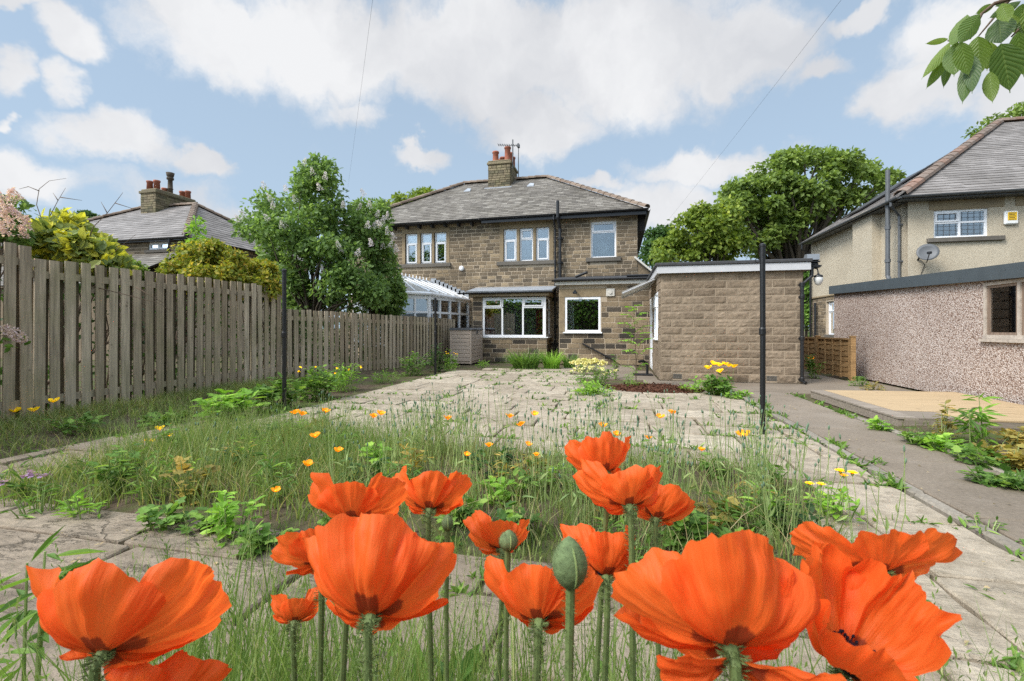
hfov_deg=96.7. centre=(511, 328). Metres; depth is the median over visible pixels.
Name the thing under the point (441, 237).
blind
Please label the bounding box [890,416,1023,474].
verge grass
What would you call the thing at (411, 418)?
budding stalks
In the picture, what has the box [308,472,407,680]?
oriental poppy
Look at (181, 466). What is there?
bed weed
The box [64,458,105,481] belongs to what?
leafy weed
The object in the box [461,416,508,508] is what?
budding stalks
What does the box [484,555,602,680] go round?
oriental poppy
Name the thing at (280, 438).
budding stalks
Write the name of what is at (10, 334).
lilac spray
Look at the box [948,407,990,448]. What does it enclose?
tall weed
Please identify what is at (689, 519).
bed weed
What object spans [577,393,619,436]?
budding stalks
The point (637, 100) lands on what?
sky
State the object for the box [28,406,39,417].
poppy
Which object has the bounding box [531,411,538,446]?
poppy
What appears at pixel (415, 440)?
budding stalks
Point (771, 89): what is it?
telephone wire
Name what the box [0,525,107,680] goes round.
oriental poppy leaves
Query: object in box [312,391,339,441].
budding stalks
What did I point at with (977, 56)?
cherry tree
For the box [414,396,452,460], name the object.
budding stalks
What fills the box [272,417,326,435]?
bed weed
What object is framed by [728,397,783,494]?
budding stalks
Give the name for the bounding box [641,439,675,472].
leafy weed
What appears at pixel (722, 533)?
bed weed
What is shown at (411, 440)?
budding stalks
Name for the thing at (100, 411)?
bank grass
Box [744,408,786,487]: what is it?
budding stalks
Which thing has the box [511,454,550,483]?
leafy weed
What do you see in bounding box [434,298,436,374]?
clothes post
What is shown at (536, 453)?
poppy
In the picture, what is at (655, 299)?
window
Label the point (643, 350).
sapling
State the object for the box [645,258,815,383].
block garage
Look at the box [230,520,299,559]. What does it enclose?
bed weed
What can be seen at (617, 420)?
budding stalks
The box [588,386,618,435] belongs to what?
budding stalks
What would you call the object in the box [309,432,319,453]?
poppy
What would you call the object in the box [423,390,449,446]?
budding stalks
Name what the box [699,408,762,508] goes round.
budding stalks
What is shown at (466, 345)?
storage box
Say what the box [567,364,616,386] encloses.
flowering shrub
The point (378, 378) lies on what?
leafy border plant
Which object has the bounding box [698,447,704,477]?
poppy
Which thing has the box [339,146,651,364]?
semi detached house
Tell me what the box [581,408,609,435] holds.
budding stalks
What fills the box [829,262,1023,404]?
pebbledash garage
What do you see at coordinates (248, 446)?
leafy weed
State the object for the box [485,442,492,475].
poppy
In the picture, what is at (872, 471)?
paving weed
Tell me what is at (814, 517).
leafy weed
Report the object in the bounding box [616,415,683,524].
budding stalks
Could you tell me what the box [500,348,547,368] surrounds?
daylily clump
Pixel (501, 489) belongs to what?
leafy weed
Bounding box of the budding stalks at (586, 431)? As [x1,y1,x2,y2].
[561,404,604,481]
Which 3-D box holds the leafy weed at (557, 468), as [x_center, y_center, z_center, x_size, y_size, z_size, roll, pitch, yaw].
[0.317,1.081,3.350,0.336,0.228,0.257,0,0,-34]
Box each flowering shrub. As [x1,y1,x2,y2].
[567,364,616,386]
[569,357,607,372]
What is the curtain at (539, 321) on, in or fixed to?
hanging from the semi detached house at (474, 221)
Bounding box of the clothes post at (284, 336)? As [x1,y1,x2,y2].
[279,269,286,411]
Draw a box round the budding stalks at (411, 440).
[370,401,418,473]
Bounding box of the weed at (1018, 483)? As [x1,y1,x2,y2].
[1004,470,1023,490]
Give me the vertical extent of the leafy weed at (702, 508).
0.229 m
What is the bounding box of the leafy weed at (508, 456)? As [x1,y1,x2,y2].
[495,445,516,471]
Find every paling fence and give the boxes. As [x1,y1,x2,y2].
[0,242,36,422]
[32,258,281,415]
[281,309,454,377]
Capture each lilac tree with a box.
[228,152,391,365]
[350,188,409,357]
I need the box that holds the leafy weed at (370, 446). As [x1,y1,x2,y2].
[358,441,392,476]
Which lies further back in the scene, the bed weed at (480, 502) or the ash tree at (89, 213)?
the ash tree at (89, 213)
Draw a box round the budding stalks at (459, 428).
[450,384,474,461]
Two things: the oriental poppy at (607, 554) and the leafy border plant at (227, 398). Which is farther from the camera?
the leafy border plant at (227, 398)
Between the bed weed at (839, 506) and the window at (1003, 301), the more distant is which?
the window at (1003, 301)
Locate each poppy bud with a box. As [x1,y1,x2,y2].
[441,514,453,680]
[498,530,518,680]
[549,536,588,680]
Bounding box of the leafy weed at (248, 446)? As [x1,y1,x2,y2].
[231,436,268,455]
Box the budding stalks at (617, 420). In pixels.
[603,392,638,456]
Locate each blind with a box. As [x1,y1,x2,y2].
[408,235,416,242]
[423,235,430,242]
[437,234,445,241]
[494,299,535,334]
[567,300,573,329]
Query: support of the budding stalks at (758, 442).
on the ground at (364, 385)
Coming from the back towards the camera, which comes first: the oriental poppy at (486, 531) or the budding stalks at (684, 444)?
the budding stalks at (684, 444)
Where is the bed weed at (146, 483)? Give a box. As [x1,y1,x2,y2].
[115,449,181,504]
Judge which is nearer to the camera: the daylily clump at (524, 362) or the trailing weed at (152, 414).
the trailing weed at (152, 414)
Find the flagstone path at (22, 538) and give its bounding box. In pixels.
[0,416,945,680]
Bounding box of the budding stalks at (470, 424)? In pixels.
[464,385,482,451]
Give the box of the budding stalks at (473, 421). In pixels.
[457,393,492,444]
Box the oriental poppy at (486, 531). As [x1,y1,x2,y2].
[463,510,529,680]
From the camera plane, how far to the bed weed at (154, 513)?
2.71 m
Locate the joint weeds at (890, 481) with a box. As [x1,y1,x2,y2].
[0,367,1023,674]
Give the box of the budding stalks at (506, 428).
[485,391,528,463]
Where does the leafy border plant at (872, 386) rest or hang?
on the ground at (364, 385)
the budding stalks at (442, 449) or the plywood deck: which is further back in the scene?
the plywood deck
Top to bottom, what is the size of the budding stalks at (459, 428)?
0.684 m
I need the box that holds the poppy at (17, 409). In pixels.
[9,407,20,413]
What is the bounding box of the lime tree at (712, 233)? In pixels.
[648,194,759,264]
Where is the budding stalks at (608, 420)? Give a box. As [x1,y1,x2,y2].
[592,398,630,467]
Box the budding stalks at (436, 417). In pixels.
[416,389,453,444]
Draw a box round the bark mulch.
[605,382,704,393]
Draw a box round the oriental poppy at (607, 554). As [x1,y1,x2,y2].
[560,523,635,680]
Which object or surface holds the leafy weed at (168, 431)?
on the ground at (364, 385)
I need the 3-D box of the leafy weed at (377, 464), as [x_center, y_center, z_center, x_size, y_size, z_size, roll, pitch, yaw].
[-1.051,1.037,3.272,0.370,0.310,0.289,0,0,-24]
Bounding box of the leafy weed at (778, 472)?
[748,463,790,489]
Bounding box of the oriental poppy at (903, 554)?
[789,521,962,579]
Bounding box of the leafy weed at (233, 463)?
[217,441,256,471]
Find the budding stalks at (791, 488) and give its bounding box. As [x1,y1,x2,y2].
[759,419,816,553]
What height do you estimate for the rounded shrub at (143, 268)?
2.633 m
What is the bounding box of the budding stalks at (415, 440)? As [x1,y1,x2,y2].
[400,401,430,469]
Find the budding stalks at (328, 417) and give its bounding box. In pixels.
[318,393,354,448]
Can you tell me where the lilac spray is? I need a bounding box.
[0,323,30,352]
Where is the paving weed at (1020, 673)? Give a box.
[991,657,1023,675]
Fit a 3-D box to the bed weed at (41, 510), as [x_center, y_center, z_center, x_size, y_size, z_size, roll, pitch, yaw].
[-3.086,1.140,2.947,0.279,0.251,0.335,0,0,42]
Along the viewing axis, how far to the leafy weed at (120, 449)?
3.58 m
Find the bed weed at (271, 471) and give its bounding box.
[251,448,299,503]
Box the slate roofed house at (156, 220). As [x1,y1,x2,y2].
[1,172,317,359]
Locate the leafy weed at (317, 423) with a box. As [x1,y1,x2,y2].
[300,418,330,434]
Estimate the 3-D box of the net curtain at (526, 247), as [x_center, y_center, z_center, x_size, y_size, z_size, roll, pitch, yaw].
[0.560,-3.210,17.847,2.091,1.380,0.036,0,0,13]
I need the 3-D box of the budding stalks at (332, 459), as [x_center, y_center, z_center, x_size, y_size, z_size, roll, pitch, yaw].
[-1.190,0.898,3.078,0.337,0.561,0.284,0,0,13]
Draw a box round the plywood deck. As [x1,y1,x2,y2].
[810,390,1023,428]
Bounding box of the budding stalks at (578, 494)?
[559,419,602,529]
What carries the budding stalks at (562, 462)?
on the ground at (364, 385)
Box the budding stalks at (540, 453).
[508,407,563,500]
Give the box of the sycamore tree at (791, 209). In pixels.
[713,144,906,259]
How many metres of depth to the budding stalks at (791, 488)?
2.36 m
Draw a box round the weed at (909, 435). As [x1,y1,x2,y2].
[897,426,938,445]
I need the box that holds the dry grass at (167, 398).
[1,378,322,430]
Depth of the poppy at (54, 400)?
5.61 m
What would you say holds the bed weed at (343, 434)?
on the ground at (364, 385)
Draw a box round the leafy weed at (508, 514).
[497,500,539,550]
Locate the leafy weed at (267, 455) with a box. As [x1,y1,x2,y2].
[250,447,297,484]
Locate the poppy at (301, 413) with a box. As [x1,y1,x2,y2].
[298,410,306,446]
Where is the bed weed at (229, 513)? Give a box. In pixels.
[199,490,265,547]
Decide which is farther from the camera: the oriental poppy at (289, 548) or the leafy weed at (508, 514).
the leafy weed at (508, 514)
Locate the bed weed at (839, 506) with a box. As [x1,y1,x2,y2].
[803,486,865,524]
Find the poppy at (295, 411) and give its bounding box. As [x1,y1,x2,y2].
[289,409,298,447]
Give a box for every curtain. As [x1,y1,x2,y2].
[485,301,493,334]
[506,229,547,259]
[536,300,542,334]
[593,225,614,256]
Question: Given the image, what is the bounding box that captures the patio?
[231,368,1023,680]
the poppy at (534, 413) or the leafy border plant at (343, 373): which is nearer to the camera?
the poppy at (534, 413)
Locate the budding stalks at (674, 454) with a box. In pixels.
[638,417,688,535]
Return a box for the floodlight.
[804,254,821,268]
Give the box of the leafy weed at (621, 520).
[594,513,641,533]
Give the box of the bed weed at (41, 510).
[0,481,63,518]
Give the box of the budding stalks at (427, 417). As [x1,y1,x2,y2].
[416,390,444,443]
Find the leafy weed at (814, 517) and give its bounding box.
[792,500,833,529]
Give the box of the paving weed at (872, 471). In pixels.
[869,469,895,479]
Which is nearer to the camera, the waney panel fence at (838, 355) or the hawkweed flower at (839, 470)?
the hawkweed flower at (839, 470)
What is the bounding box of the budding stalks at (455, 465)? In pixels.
[450,404,481,506]
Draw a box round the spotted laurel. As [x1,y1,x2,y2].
[24,207,139,332]
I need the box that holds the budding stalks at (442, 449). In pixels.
[430,378,469,456]
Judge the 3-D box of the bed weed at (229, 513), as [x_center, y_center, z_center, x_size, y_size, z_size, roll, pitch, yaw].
[-1.605,1.088,2.589,0.308,0.352,0.343,0,0,13]
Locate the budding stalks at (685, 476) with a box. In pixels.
[632,416,692,532]
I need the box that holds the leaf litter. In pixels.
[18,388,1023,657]
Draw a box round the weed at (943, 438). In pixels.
[916,432,966,451]
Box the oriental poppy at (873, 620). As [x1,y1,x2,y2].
[800,540,961,680]
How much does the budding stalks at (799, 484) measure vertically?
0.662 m
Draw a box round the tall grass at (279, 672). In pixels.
[0,484,1023,680]
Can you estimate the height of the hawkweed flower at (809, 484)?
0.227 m
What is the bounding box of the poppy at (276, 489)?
[271,486,280,528]
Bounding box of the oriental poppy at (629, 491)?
[572,459,662,680]
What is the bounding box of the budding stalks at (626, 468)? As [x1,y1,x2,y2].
[595,420,643,531]
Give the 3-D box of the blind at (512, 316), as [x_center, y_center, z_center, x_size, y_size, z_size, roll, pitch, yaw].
[0.214,-0.435,16.820,2.016,1.350,0.070,0,0,13]
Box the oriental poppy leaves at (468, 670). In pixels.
[413,636,503,680]
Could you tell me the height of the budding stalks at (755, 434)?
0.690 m
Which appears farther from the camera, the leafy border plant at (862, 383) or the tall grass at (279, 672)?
the leafy border plant at (862, 383)
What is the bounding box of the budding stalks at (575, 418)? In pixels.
[559,387,590,441]
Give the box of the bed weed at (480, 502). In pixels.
[433,495,487,544]
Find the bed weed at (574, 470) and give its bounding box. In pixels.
[562,467,589,503]
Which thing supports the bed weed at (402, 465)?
on the ground at (364, 385)
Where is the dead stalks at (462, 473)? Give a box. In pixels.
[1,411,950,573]
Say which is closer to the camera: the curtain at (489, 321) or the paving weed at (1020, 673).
the paving weed at (1020, 673)
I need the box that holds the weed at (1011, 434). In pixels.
[987,426,1023,448]
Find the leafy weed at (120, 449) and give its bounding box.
[111,441,159,474]
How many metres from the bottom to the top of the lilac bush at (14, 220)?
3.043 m
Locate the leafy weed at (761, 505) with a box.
[739,480,800,531]
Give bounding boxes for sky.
[0,0,1023,327]
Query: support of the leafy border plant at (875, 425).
on the ground at (364, 385)
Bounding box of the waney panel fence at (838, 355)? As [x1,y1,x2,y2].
[804,336,856,380]
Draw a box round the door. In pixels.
[650,298,652,368]
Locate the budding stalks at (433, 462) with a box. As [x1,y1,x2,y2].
[420,399,461,472]
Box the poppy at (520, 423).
[517,421,524,457]
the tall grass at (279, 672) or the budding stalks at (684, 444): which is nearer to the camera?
the tall grass at (279, 672)
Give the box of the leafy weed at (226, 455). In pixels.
[205,445,253,468]
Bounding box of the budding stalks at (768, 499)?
[746,417,808,537]
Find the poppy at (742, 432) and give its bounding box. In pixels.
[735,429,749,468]
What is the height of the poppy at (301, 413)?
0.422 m
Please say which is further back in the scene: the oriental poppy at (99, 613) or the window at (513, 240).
the window at (513, 240)
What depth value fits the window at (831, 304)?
18.52 m
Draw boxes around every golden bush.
[143,236,253,382]
[236,257,281,377]
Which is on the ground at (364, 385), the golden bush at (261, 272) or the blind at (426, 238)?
the golden bush at (261, 272)
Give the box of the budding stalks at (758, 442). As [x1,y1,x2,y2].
[737,397,784,491]
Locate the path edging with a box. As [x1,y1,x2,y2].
[734,392,1023,557]
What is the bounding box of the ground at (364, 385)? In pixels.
[0,329,1023,680]
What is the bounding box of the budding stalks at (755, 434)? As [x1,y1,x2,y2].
[734,394,780,471]
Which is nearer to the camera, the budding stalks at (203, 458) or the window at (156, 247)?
the budding stalks at (203, 458)
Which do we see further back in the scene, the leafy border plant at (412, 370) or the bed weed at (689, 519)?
the leafy border plant at (412, 370)
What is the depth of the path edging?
3.23 m
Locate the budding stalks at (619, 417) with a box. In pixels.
[606,389,626,468]
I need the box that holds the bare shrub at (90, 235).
[20,178,172,311]
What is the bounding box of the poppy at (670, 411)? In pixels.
[668,409,675,430]
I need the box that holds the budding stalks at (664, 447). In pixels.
[643,409,683,483]
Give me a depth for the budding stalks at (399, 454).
3.15 m
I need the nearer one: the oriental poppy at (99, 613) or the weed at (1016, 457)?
the oriental poppy at (99, 613)
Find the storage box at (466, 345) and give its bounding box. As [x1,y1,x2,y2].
[449,328,482,363]
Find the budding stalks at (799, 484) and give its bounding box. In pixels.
[778,425,847,527]
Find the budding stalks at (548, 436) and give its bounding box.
[530,397,563,486]
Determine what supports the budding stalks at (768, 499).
on the ground at (364, 385)
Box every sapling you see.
[143,215,209,374]
[617,305,652,384]
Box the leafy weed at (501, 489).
[475,476,524,504]
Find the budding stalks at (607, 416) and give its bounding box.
[595,387,627,440]
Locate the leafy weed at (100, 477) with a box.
[87,448,140,496]
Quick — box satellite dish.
[916,244,939,273]
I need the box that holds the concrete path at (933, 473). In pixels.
[561,365,1023,544]
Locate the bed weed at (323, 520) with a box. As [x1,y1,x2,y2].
[315,515,331,525]
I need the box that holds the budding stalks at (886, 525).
[835,433,906,542]
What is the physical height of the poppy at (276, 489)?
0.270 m
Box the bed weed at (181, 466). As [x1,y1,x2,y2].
[159,455,221,505]
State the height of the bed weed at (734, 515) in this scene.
0.221 m
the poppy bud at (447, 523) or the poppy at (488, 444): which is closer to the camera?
the poppy bud at (447, 523)
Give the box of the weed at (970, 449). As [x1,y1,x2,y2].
[944,441,1011,468]
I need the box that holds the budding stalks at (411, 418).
[388,397,425,459]
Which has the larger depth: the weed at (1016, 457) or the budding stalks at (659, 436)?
the weed at (1016, 457)
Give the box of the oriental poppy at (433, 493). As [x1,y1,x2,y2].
[392,466,471,680]
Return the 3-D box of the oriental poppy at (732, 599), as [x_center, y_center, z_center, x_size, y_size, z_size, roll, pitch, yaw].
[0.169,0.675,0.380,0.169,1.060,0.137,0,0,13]
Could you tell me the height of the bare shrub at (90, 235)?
2.033 m
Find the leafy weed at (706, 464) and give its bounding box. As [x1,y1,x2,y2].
[695,452,733,479]
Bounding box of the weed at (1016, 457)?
[973,439,1023,472]
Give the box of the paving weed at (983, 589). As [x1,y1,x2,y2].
[962,583,1013,599]
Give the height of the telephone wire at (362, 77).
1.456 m
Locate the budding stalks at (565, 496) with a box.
[557,413,603,530]
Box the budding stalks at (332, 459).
[304,421,355,483]
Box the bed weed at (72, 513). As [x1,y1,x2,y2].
[50,486,106,519]
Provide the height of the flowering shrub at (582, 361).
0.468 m
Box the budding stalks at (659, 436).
[623,427,682,549]
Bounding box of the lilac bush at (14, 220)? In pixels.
[0,187,38,276]
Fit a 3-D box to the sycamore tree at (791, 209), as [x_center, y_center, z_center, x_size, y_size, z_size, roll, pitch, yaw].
[25.411,-7.642,40.298,18.293,17.919,9.896,0,0,-17]
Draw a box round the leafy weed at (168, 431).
[154,423,192,455]
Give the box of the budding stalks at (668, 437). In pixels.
[652,389,678,463]
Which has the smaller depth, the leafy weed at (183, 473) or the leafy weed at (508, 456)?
the leafy weed at (183, 473)
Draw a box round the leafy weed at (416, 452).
[389,443,433,477]
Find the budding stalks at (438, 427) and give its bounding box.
[425,393,457,458]
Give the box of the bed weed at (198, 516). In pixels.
[176,505,223,535]
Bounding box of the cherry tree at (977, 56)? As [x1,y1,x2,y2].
[923,0,1023,103]
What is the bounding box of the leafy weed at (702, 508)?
[693,489,743,527]
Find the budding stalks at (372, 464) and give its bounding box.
[357,423,399,484]
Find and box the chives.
[0,470,52,502]
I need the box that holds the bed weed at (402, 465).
[382,454,421,503]
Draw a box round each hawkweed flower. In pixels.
[804,481,814,509]
[835,468,843,492]
[839,474,847,514]
[847,470,857,513]
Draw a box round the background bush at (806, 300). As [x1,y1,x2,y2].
[803,270,809,336]
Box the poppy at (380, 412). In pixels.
[377,410,385,435]
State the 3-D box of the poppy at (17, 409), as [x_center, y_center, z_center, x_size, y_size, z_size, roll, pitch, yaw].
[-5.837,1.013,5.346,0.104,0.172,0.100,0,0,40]
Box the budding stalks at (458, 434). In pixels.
[444,385,478,467]
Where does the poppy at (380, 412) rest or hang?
on the ground at (364, 385)
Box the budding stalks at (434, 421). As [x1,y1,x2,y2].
[422,391,455,451]
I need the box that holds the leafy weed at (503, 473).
[487,451,514,488]
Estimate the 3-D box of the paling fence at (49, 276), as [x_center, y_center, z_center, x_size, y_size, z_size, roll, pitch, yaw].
[-5.446,0.304,7.691,0.194,2.392,4.410,0,0,13]
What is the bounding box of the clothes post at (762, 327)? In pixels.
[755,243,765,433]
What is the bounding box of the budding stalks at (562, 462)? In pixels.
[553,413,600,521]
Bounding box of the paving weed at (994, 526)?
[964,512,1008,534]
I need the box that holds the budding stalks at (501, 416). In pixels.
[488,381,517,457]
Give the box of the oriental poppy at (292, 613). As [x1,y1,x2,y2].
[270,587,325,680]
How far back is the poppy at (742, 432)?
3.72 m
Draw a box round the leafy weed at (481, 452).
[462,447,509,482]
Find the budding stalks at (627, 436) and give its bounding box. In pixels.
[599,411,643,470]
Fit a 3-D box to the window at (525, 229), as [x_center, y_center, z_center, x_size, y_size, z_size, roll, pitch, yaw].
[0.567,-3.200,17.420,0.524,1.260,0.082,0,0,13]
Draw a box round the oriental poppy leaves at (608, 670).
[586,656,629,680]
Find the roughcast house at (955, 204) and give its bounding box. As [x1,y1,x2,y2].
[799,116,1023,337]
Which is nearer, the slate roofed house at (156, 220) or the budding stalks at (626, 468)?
the budding stalks at (626, 468)
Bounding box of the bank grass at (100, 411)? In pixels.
[0,374,353,457]
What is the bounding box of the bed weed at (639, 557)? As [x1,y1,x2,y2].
[626,533,661,570]
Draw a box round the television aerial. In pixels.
[497,139,519,176]
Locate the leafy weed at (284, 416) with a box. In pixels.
[276,406,295,431]
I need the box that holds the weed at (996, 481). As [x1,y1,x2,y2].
[956,460,1023,491]
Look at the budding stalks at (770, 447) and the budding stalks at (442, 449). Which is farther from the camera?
the budding stalks at (442, 449)
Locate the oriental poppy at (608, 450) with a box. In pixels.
[564,431,630,680]
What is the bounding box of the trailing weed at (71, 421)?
[42,410,107,434]
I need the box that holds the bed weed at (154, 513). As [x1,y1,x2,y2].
[134,496,197,534]
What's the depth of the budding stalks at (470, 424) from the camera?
4.09 m
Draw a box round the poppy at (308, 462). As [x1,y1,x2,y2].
[303,459,312,494]
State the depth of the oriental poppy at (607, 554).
0.66 m
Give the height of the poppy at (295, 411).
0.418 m
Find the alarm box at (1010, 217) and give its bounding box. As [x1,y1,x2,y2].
[1003,211,1017,224]
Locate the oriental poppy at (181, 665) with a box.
[104,650,231,680]
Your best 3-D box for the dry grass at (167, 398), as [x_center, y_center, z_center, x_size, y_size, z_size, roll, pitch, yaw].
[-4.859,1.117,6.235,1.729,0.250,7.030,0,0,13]
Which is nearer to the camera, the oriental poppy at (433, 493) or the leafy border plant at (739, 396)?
the oriental poppy at (433, 493)
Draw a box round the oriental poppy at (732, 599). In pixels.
[611,529,846,680]
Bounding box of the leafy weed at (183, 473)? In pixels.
[159,441,200,490]
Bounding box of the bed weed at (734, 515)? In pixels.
[702,487,790,538]
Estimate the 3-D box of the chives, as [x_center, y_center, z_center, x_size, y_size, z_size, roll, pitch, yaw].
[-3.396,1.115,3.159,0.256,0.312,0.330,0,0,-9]
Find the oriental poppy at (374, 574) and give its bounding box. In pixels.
[303,512,456,680]
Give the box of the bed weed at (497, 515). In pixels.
[491,508,529,543]
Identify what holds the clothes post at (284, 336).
on the ground at (364, 385)
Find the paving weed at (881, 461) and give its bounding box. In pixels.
[873,456,888,463]
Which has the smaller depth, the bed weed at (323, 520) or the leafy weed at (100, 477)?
the bed weed at (323, 520)
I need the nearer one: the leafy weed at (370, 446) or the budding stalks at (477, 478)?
the budding stalks at (477, 478)
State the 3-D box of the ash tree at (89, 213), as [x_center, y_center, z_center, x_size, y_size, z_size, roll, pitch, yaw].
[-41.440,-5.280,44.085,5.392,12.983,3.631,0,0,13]
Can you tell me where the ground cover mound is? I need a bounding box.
[570,379,611,395]
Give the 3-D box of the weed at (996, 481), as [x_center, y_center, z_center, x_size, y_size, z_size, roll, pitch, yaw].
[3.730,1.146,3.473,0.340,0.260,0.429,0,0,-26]
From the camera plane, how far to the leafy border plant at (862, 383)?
9.55 m
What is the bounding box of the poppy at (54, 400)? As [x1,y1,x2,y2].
[48,397,59,411]
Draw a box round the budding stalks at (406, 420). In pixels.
[391,398,418,446]
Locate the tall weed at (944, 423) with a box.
[929,400,961,445]
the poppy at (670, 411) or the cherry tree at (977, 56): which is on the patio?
the poppy at (670, 411)
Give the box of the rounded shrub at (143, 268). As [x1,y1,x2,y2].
[48,258,149,384]
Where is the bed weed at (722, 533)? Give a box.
[714,527,743,538]
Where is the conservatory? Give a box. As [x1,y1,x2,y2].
[351,271,469,362]
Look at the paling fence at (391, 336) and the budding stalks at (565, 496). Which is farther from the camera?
the paling fence at (391, 336)
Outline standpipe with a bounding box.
[632,360,652,375]
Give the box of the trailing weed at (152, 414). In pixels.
[136,406,188,426]
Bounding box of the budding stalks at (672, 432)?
[645,391,688,470]
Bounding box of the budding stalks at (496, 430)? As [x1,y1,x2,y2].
[477,385,515,459]
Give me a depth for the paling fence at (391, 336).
11.96 m
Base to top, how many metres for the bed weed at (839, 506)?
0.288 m
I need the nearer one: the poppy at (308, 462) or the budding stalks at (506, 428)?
the poppy at (308, 462)
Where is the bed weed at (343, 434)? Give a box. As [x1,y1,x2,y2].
[321,425,359,458]
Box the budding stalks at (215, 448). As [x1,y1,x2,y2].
[186,413,236,488]
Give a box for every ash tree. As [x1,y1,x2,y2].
[74,209,100,218]
[385,185,435,207]
[638,224,675,268]
[962,101,1023,138]
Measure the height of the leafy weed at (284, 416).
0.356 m
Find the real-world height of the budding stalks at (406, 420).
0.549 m
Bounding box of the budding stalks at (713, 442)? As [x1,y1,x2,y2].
[699,390,738,476]
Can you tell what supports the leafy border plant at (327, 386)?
on the ground at (364, 385)
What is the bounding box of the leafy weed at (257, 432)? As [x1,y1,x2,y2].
[241,421,277,443]
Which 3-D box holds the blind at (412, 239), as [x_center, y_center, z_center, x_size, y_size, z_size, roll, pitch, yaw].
[-4.127,-3.640,18.648,0.500,0.440,0.025,0,0,13]
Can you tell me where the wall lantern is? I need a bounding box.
[805,269,822,284]
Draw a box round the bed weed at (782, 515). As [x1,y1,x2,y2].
[756,488,806,540]
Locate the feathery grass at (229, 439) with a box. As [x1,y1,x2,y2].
[76,389,471,482]
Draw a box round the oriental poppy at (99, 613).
[26,557,231,680]
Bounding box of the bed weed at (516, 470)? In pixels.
[498,458,556,498]
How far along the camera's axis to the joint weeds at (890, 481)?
4.56 m
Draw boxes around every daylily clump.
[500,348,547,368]
[538,350,567,368]
[561,352,578,367]
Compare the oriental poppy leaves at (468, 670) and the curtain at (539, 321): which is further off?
the curtain at (539, 321)
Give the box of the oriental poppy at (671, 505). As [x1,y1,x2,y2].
[636,484,695,680]
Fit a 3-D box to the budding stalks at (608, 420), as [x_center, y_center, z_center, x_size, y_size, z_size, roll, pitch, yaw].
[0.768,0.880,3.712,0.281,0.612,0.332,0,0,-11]
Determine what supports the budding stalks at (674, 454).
on the ground at (364, 385)
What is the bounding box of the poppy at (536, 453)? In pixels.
[533,452,539,488]
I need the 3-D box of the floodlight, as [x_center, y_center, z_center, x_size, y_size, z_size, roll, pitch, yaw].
[6.583,-1.468,9.965,0.320,0.325,0.200,0,0,13]
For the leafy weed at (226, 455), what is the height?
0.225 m
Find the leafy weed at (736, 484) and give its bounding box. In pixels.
[727,474,777,514]
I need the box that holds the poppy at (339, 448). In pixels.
[334,446,343,465]
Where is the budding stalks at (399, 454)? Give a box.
[377,415,417,476]
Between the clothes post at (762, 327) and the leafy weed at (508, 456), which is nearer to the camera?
the leafy weed at (508, 456)
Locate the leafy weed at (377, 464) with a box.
[341,454,389,482]
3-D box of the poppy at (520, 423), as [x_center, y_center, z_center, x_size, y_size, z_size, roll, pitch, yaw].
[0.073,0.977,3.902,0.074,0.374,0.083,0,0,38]
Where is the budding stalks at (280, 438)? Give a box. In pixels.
[271,399,304,454]
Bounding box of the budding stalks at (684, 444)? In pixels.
[654,406,705,501]
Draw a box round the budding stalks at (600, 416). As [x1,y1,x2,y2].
[589,394,618,437]
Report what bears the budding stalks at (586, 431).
on the ground at (364, 385)
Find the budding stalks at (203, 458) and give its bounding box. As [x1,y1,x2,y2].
[176,411,237,482]
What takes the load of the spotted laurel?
on the ground at (364, 385)
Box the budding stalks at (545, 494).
[520,414,563,534]
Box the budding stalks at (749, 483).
[705,411,784,529]
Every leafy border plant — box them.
[190,388,270,421]
[246,371,305,413]
[287,364,345,401]
[320,362,367,392]
[371,368,404,383]
[399,351,431,375]
[423,343,447,372]
[441,362,456,371]
[444,350,457,367]
[475,360,489,367]
[610,354,619,378]
[623,372,634,385]
[677,375,704,392]
[699,373,736,395]
[719,389,753,398]
[804,354,826,378]
[848,376,869,386]
[859,381,884,390]
[866,415,893,430]
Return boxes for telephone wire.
[349,0,372,175]
[665,3,838,223]
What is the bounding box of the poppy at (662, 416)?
[656,413,664,458]
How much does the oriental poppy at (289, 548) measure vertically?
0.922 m
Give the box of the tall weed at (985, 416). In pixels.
[961,392,1005,443]
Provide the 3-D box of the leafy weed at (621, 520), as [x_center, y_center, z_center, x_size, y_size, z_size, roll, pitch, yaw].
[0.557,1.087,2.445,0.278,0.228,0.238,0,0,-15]
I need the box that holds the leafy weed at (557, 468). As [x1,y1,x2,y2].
[534,461,572,489]
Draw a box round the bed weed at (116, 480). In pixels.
[82,450,139,496]
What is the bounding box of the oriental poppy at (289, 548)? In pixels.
[270,528,328,680]
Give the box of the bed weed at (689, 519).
[658,508,719,553]
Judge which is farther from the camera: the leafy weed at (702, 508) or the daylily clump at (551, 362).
the daylily clump at (551, 362)
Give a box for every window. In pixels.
[144,242,170,252]
[406,234,416,263]
[421,233,431,263]
[435,232,445,262]
[504,229,516,260]
[520,228,532,260]
[536,227,548,259]
[591,221,615,257]
[653,292,658,339]
[824,301,833,337]
[934,208,986,237]
[978,278,1023,342]
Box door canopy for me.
[621,278,655,298]

